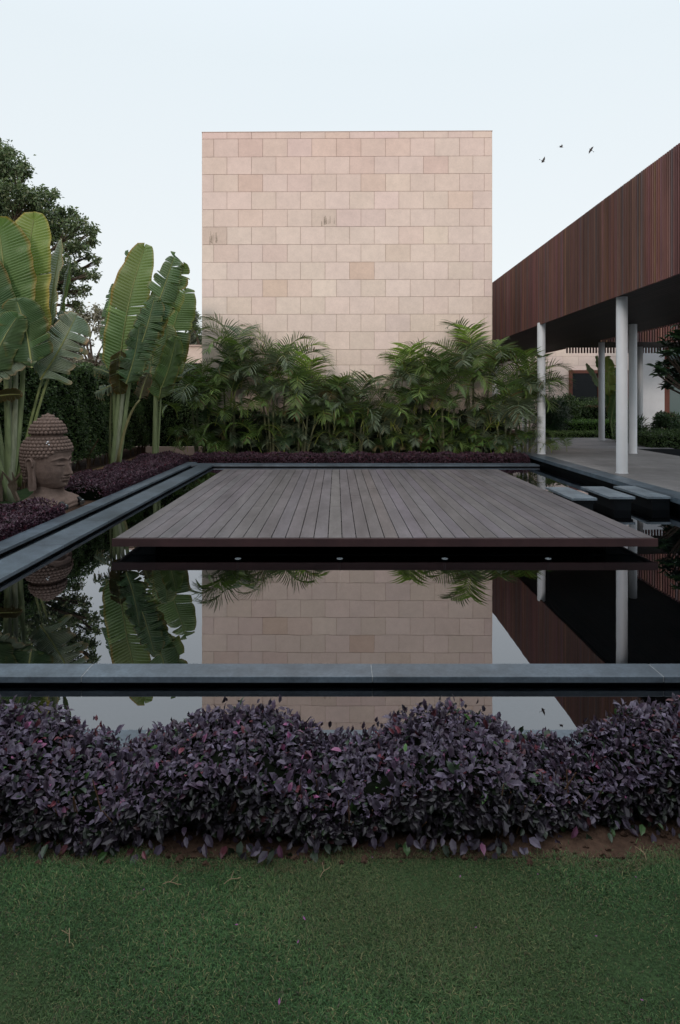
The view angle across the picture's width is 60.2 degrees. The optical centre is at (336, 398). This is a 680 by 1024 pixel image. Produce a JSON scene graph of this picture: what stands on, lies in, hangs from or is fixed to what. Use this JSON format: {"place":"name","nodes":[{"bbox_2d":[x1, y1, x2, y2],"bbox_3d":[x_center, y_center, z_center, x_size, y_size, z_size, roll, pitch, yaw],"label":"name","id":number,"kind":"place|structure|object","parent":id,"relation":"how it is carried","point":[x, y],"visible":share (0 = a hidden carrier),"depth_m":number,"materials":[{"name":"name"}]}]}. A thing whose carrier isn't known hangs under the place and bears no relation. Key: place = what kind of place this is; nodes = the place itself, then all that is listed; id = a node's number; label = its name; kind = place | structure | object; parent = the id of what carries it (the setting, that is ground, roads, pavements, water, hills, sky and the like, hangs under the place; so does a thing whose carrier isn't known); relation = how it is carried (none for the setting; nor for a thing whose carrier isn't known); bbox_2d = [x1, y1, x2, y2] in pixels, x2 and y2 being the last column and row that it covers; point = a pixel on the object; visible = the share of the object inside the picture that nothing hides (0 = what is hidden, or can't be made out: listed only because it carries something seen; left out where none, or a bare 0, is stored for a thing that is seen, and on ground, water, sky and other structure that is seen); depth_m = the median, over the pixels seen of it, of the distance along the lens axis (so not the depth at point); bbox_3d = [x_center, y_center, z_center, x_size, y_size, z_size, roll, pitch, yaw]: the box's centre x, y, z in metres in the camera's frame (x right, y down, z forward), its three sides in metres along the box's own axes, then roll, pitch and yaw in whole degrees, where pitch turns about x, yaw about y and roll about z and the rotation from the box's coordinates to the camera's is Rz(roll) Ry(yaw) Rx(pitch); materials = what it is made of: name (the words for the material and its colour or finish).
{"place":"outdoors","nodes":[
{"label":"outdoors","id":0,"kind":"place"},
{"bbox_2d":[36,345,83,360],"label":"background tree","id":1,"kind":"object","parent":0,"point":[73,351],"visible":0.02,"depth_m":47.61,"materials":[{"name":"green plant"}]},
{"bbox_2d":[0,430,671,858],"bbox_3d":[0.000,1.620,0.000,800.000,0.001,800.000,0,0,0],"label":"ground","id":2,"kind":"structure","parent":0,"point":[98,464],"depth_m":14.07,"materials":[{"name":"soil"}]},
{"bbox_2d":[0,496,66,540],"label":"purple border","id":3,"kind":"object","parent":2,"relation":"on","point":[15,518],"visible":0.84,"depth_m":7.27,"materials":[{"name":"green plant"}]},
{"bbox_2d":[19,413,80,509],"bbox_3d":[-4.259,0.943,8.669,0.804,1.475,1.207,0,0,10],"label":"stone statue","id":4,"kind":"object","parent":2,"relation":"on","point":[46,449],"visible":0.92,"depth_m":8.46,"materials":[{"name":"brown stone"}]},
{"bbox_2d":[0,138,102,312],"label":"broadleaf tree","id":5,"kind":"object","parent":2,"relation":"on","point":[62,225],"visible":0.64,"depth_m":19.36,"materials":[{"name":"green plant"}]},
{"bbox_2d":[0,466,102,506],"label":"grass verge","id":6,"kind":"object","parent":2,"relation":"on","point":[25,493],"depth_m":9.87,"materials":[{"name":"green plant"}]},
{"bbox_2d":[0,212,91,501],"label":"travellers palm","id":7,"kind":"object","parent":6,"relation":"on","point":[29,320],"visible":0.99,"depth_m":9.17,"materials":[{"name":"green plant"}]},
{"bbox_2d":[77,457,134,477],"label":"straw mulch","id":8,"kind":"object","parent":6,"relation":"on","point":[106,465],"visible":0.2,"depth_m":13.72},
{"bbox_2d":[58,501,68,512],"bbox_3d":[-3.776,1.508,8.101,0.147,0.185,0.090,0,0,27],"label":"garden spotlight","id":9,"kind":"object","parent":2,"relation":"on","point":[61,502],"visible":0.47,"depth_m":8.09,"materials":[{"name":"metal"}]},
{"bbox_2d":[0,362,153,489],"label":"tall hedge","id":10,"kind":"object","parent":2,"relation":"on","point":[79,409],"visible":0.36,"depth_m":13.15,"materials":[{"name":"green plant"}]},
{"bbox_2d":[77,496,84,504],"bbox_3d":[-3.891,1.541,8.901,0.147,0.122,0.090,0,0,27],"label":"garden spotlight","id":11,"kind":"object","parent":2,"relation":"on","point":[81,501],"visible":0.91,"depth_m":8.87,"materials":[{"name":"metal"}]},
{"bbox_2d":[58,302,105,365],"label":"background tree","id":12,"kind":"object","parent":2,"relation":"on","point":[95,316],"visible":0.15,"depth_m":45.95,"materials":[{"name":"green plant"}]},
{"bbox_2d":[64,450,189,499],"bbox_3d":[-4.206,1.475,11.955,1.163,0.436,5.370,0,0,0],"label":"purple border","id":13,"kind":"object","parent":2,"relation":"on","point":[96,484],"visible":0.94,"depth_m":10.66,"materials":[{"name":"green plant"}]},
{"bbox_2d":[93,243,189,466],"bbox_3d":[-4.241,-0.847,12.314,2.072,4.968,1.135,0,0,14],"label":"travellers palm","id":14,"kind":"object","parent":2,"relation":"on","point":[128,342],"visible":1,"depth_m":12.30,"materials":[{"name":"green plant"}]},
{"bbox_2d":[142,288,195,455],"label":"travellers palm","id":15,"kind":"object","parent":2,"relation":"on","point":[166,366],"visible":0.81,"depth_m":14.50,"materials":[{"name":"green plant"}]},
{"bbox_2d":[136,345,201,446],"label":"wall","id":16,"kind":"structure","parent":2,"relation":"on","point":[193,353],"depth_m":19.50,"materials":[{"name":"beige stone"}]},
{"bbox_2d":[146,446,201,454],"bbox_3d":[-4.600,1.500,16.975,1.800,0.240,0.150,0,0,0],"label":"brick edging","id":17,"kind":"object","parent":2,"relation":"on","point":[167,449],"visible":0.36,"depth_m":16.90,"materials":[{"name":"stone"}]},
{"bbox_2d":[149,369,201,445],"bbox_3d":[-4.045,0.335,18.059,3.214,2.648,1.202,0,0,0],"label":"tall hedge","id":18,"kind":"object","parent":2,"relation":"on","point":[171,419],"visible":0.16,"depth_m":17.74,"materials":[{"name":"green plant"}]},
{"bbox_2d":[123,356,251,455],"bbox_3d":[-3.894,0.179,15.366,3.669,2.855,2.305,0,0,0],"label":"areca palm","id":19,"kind":"object","parent":2,"relation":"on","point":[203,397],"visible":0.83,"depth_m":15.22,"materials":[{"name":"green plant"}]},
{"bbox_2d":[177,310,201,344],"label":"background tree","id":20,"kind":"object","parent":2,"relation":"on","point":[194,341],"visible":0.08,"depth_m":42.06,"materials":[{"name":"green plant"}]},
{"bbox_2d":[179,312,279,455],"bbox_3d":[-2.846,-0.333,15.400,2.474,3.871,2.200,0,0,-32],"label":"areca palm","id":21,"kind":"object","parent":2,"relation":"on","point":[229,347],"visible":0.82,"depth_m":15.28,"materials":[{"name":"green plant"}]},
{"bbox_2d":[217,320,332,455],"bbox_3d":[-1.635,-0.246,15.530,3.284,3.701,2.280,0,0,0],"label":"areca palm","id":22,"kind":"object","parent":2,"relation":"on","point":[271,362],"visible":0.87,"depth_m":15.29,"materials":[{"name":"green plant"}]},
{"bbox_2d":[250,342,356,456],"bbox_3d":[-0.865,0.028,15.269,2.923,3.160,1.941,0,0,0],"label":"areca palm","id":23,"kind":"object","parent":2,"relation":"on","point":[297,374],"visible":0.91,"depth_m":15.05,"materials":[{"name":"green plant"}]},
{"bbox_2d":[287,369,376,453],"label":"areca palm","id":24,"kind":"object","parent":2,"relation":"on","point":[336,380],"visible":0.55,"depth_m":15.16,"materials":[{"name":"green plant"}]},
{"bbox_2d":[202,130,492,452],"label":"stone tower","id":25,"kind":"structure","parent":2,"relation":"on","point":[357,251],"depth_m":16.11,"materials":[{"name":"stone"}]},
{"bbox_2d":[199,405,514,455],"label":"undergrowth","id":26,"kind":"object","parent":2,"relation":"on","point":[318,428],"visible":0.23,"depth_m":15.70,"materials":[{"name":"green plant"}]},
{"bbox_2d":[314,369,401,452],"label":"areca palm","id":27,"kind":"object","parent":2,"relation":"on","point":[354,390],"visible":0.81,"depth_m":15.10,"materials":[{"name":"green plant"}]},
{"bbox_2d":[189,450,529,462],"bbox_3d":[0.573,1.472,14.708,8.412,0.381,0.665,0,0,0],"label":"purple border","id":28,"kind":"object","parent":2,"relation":"on","point":[352,457],"visible":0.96,"depth_m":14.47,"materials":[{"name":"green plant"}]},
{"bbox_2d":[345,383,433,455],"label":"areca palm","id":29,"kind":"object","parent":2,"relation":"on","point":[390,415],"visible":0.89,"depth_m":15.11,"materials":[{"name":"green plant"}]},
{"bbox_2d":[375,335,453,455],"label":"areca palm","id":30,"kind":"object","parent":2,"relation":"on","point":[405,365],"visible":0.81,"depth_m":15.19,"materials":[{"name":"green plant"}]},
{"bbox_2d":[388,339,494,455],"bbox_3d":[2.721,0.008,15.174,3.023,3.194,2.051,0,0,0],"label":"areca palm","id":31,"kind":"object","parent":2,"relation":"on","point":[441,397],"visible":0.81,"depth_m":15.14,"materials":[{"name":"green plant"}]},
{"bbox_2d":[426,316,536,455],"bbox_3d":[3.685,-0.261,15.379,2.756,3.730,2.741,0,0,45],"label":"areca palm","id":32,"kind":"object","parent":2,"relation":"on","point":[472,355],"visible":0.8,"depth_m":15.24,"materials":[{"name":"green plant"}]},
{"bbox_2d":[457,361,552,453],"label":"areca palm","id":33,"kind":"object","parent":2,"relation":"on","point":[511,404],"visible":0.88,"depth_m":14.78,"materials":[{"name":"green plant"}]},
{"bbox_2d":[484,347,574,452],"bbox_3d":[5.084,0.139,15.293,2.550,2.931,1.892,0,0,-20],"label":"areca palm","id":34,"kind":"object","parent":2,"relation":"on","point":[554,379],"visible":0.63,"depth_m":15.04,"materials":[{"name":"green plant"}]},
{"bbox_2d":[530,395,572,437],"bbox_3d":[8.147,0.686,22.632,1.846,1.871,1.573,0,0,0],"label":"bush","id":35,"kind":"object","parent":2,"relation":"on","point":[553,419],"visible":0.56,"depth_m":22.29,"materials":[{"name":"green plant"}]},
{"bbox_2d":[546,392,583,422],"bbox_3d":[9.535,0.662,24.818,1.576,1.907,1.230,0,0,0],"label":"bush","id":36,"kind":"object","parent":2,"relation":"on","point":[572,403],"visible":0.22,"depth_m":24.65,"materials":[{"name":"green plant"}]},
{"bbox_2d":[547,430,597,437],"bbox_3d":[8.819,1.387,21.634,1.955,0.511,0.811,0,0,0],"label":"hedge","id":37,"kind":"object","parent":2,"relation":"on","point":[588,434],"visible":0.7,"depth_m":21.41,"materials":[{"name":"green plant"}]},
{"bbox_2d":[545,418,615,438],"bbox_3d":[10.132,1.201,23.572,3.840,0.911,0.965,0,0,0],"label":"hedge","id":38,"kind":"object","parent":2,"relation":"on","point":[574,425],"visible":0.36,"depth_m":23.32,"materials":[{"name":"green plant"}]},
{"bbox_2d":[546,396,615,422],"bbox_3d":[11.999,0.769,26.136,5.348,1.813,1.864,0,0,0],"label":"hedge","id":39,"kind":"object","parent":2,"relation":"on","point":[588,412],"visible":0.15,"depth_m":25.72,"materials":[{"name":"green plant"}]},
{"bbox_2d":[585,356,615,439],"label":"travellers palm","id":40,"kind":"object","parent":2,"relation":"on","point":[610,384],"visible":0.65,"depth_m":21.62,"materials":[{"name":"green plant"}]},
{"bbox_2d":[527,459,679,509],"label":"walkway base","id":41,"kind":"object","parent":2,"relation":"on","point":[673,505],"visible":0.05,"depth_m":11.78,"materials":[{"name":"black stone"}]},
{"bbox_2d":[512,438,673,448],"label":"walkway paving","id":42,"kind":"structure","parent":41,"relation":"on","point":[589,443],"depth_m":18.02,"materials":[{"name":"grey concrete"}]},
{"bbox_2d":[492,342,497,396],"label":"column","id":43,"kind":"structure","parent":42,"relation":"on","point":[493,394],"depth_m":19.62,"materials":[{"name":"white metal"}]},
{"bbox_2d":[598,342,604,439],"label":"column","id":44,"kind":"structure","parent":42,"relation":"on","point":[601,390],"depth_m":19.92,"materials":[{"name":"white paint"}]},
{"bbox_2d":[513,447,679,503],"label":"walkway edge","id":45,"kind":"object","parent":41,"relation":"on","point":[610,478],"visible":0.61,"depth_m":10.87,"materials":[{"name":"stone"}]},
{"bbox_2d":[527,448,679,491],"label":"walkway paving","id":46,"kind":"structure","parent":41,"relation":"on","point":[662,470],"depth_m":12.92,"materials":[{"name":"grey concrete"}]},
{"bbox_2d":[537,323,545,453],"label":"column","id":47,"kind":"structure","parent":46,"relation":"on","point":[541,364],"depth_m":14.86,"materials":[{"name":"white paint"}]},
{"bbox_2d":[615,296,627,473],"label":"column","id":48,"kind":"structure","parent":46,"relation":"on","point":[621,384],"depth_m":10.99,"materials":[{"name":"white paint"}]},
{"bbox_2d":[492,143,679,361],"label":"slatted canopy roof","id":49,"kind":"object","parent":48,"relation":"on","point":[569,284],"visible":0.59,"depth_m":12.18,"materials":[{"name":"brown wood"}]},
{"bbox_2d":[628,324,637,453],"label":"column","id":50,"kind":"structure","parent":46,"relation":"on","point":[632,388],"depth_m":15.02,"materials":[{"name":"white paint"}]},
{"bbox_2d":[611,413,650,442],"bbox_3d":[9.502,1.104,18.911,1.327,1.413,1.289,0,0,0],"label":"bush","id":51,"kind":"object","parent":2,"relation":"on","point":[641,426],"visible":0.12,"depth_m":18.67,"materials":[{"name":"green plant"}]},
{"bbox_2d":[637,347,642,426],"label":"column","id":52,"kind":"structure","parent":2,"relation":"on","point":[639,380],"depth_m":21.52,"materials":[{"name":"white paint"}]},
{"bbox_2d":[637,427,679,448],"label":"hedge","id":53,"kind":"object","parent":2,"relation":"on","point":[659,440],"visible":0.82,"depth_m":16.90,"materials":[{"name":"green plant"}]},
{"bbox_2d":[640,449,679,452],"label":"side pool kerb","id":54,"kind":"structure","parent":2,"relation":"on","point":[666,450],"depth_m":16.46,"materials":[{"name":"black stone"}]},
{"bbox_2d":[645,324,679,393],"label":"plumeria tree","id":55,"kind":"object","parent":2,"relation":"on","point":[661,370],"visible":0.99,"depth_m":16.43,"materials":[{"name":"green plant"}]},
{"bbox_2d":[648,410,679,435],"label":"bush","id":56,"kind":"object","parent":2,"relation":"on","point":[664,419],"visible":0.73,"depth_m":18.12,"materials":[{"name":"green plant"}]},
{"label":"pool basin","id":57,"kind":"structure","parent":2,"relation":"in","visible":0},
{"bbox_2d":[0,462,196,554],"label":"pool coping","id":58,"kind":"object","parent":57,"relation":"on","point":[18,540],"visible":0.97,"depth_m":7.91,"materials":[{"name":"stone"}]},
{"bbox_2d":[0,465,212,582],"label":"pool coping","id":59,"kind":"object","parent":57,"relation":"on","point":[13,564],"visible":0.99,"depth_m":6.94,"materials":[{"name":"stone"}]},
{"bbox_2d":[83,730,588,748],"bbox_3d":[0.650,1.742,2.660,8.495,0.396,0.160,0,0,0],"label":"pool coping","id":60,"kind":"object","parent":57,"relation":"on","point":[123,734],"visible":0.03,"depth_m":2.72,"materials":[{"name":"stone"}]},
{"bbox_2d":[0,664,679,683],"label":"pool coping","id":61,"kind":"object","parent":57,"relation":"on","point":[339,673],"visible":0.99,"depth_m":3.29,"materials":[{"name":"stone"}]},
{"bbox_2d":[191,463,539,466],"bbox_3d":[0.669,1.742,13.905,8.157,0.396,0.410,0,0,0],"label":"pool coping","id":62,"kind":"object","parent":57,"relation":"on","point":[373,465],"visible":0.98,"depth_m":13.81,"materials":[{"name":"stone"}]},
{"bbox_2d":[112,469,657,546],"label":"floating deck","id":63,"kind":"structure","parent":57,"relation":"on","point":[361,508],"depth_m":7.27,"materials":[{"name":"brown wood"}]},
{"bbox_2d":[546,487,596,510],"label":"stepping slab","id":64,"kind":"structure","parent":57,"relation":"on","point":[587,501],"depth_m":8.51,"materials":[{"name":"stone"}]},
{"bbox_2d":[581,486,634,509],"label":"stepping slab","id":65,"kind":"structure","parent":57,"relation":"on","point":[610,498],"depth_m":8.59,"materials":[{"name":"stone"}]},
{"bbox_2d":[613,486,670,509],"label":"stepping slab","id":66,"kind":"structure","parent":57,"relation":"on","point":[649,499],"depth_m":8.61,"materials":[{"name":"stone"}]},
{"bbox_2d":[0,466,679,729],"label":"pool water","id":67,"kind":"structure","parent":0,"point":[95,597],"depth_m":4.29,"materials":[{"name":"black liquid"}]},
{"bbox_2d":[0,839,679,1023],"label":"lawn","id":68,"kind":"structure","parent":0,"point":[657,966],"depth_m":1.73,"materials":[{"name":"green plant"}]},
{"bbox_2d":[0,801,679,857],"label":"soil strip","id":69,"kind":"object","parent":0,"point":[600,841],"depth_m":2.11,"materials":[{"name":"brown soil"}]},
{"bbox_2d":[0,824,677,866],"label":"soil crumbs","id":70,"kind":"object","parent":69,"relation":"on","point":[364,858],"visible":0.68,"depth_m":2.06,"materials":[{"name":"brown soil"}]},
{"bbox_2d":[0,692,679,864],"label":"purple hedge","id":71,"kind":"object","parent":69,"relation":"on","point":[436,772],"visible":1,"depth_m":2.21,"materials":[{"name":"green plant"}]},
{"bbox_2d":[0,0,679,361],"label":"sky","id":72,"kind":"structure","parent":0,"point":[114,101],"materials":[{"name":"white"}]},
{"bbox_2d":[498,348,615,429],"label":"stone house","id":73,"kind":"structure","parent":0,"point":[584,386],"depth_m":29.98,"materials":[{"name":"stone"}]},
{"bbox_2d":[569,370,597,406],"bbox_3d":[13.418,-0.511,29.920,3.109,1.916,0.100,0,0,0],"label":"window frame","id":74,"kind":"structure","parent":73,"relation":"in","point":[573,371],"depth_m":29.88,"materials":[{"name":"red wood"}]},
{"bbox_2d":[573,373,606,404],"bbox_3d":[13.418,-0.491,29.950,2.779,1.626,0.020,0,0,0],"label":"window glass","id":75,"kind":"structure","parent":73,"relation":"in","point":[584,386],"depth_m":29.94,"materials":[{"name":"black glass"}]},
{"bbox_2d":[643,348,679,434],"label":"white house","id":76,"kind":"structure","parent":0,"point":[655,399],"depth_m":24.00,"materials":[{"name":"paint"}]},
{"bbox_2d":[670,354,679,414],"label":"glass door","id":77,"kind":"structure","parent":76,"relation":"in","point":[674,397],"depth_m":24.08,"materials":[{"name":"glass"}]},
{"bbox_2d":[664,453,679,455],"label":"side pool water","id":78,"kind":"structure","parent":0,"point":[677,454],"depth_m":16.45,"materials":[{"name":"black liquid"}]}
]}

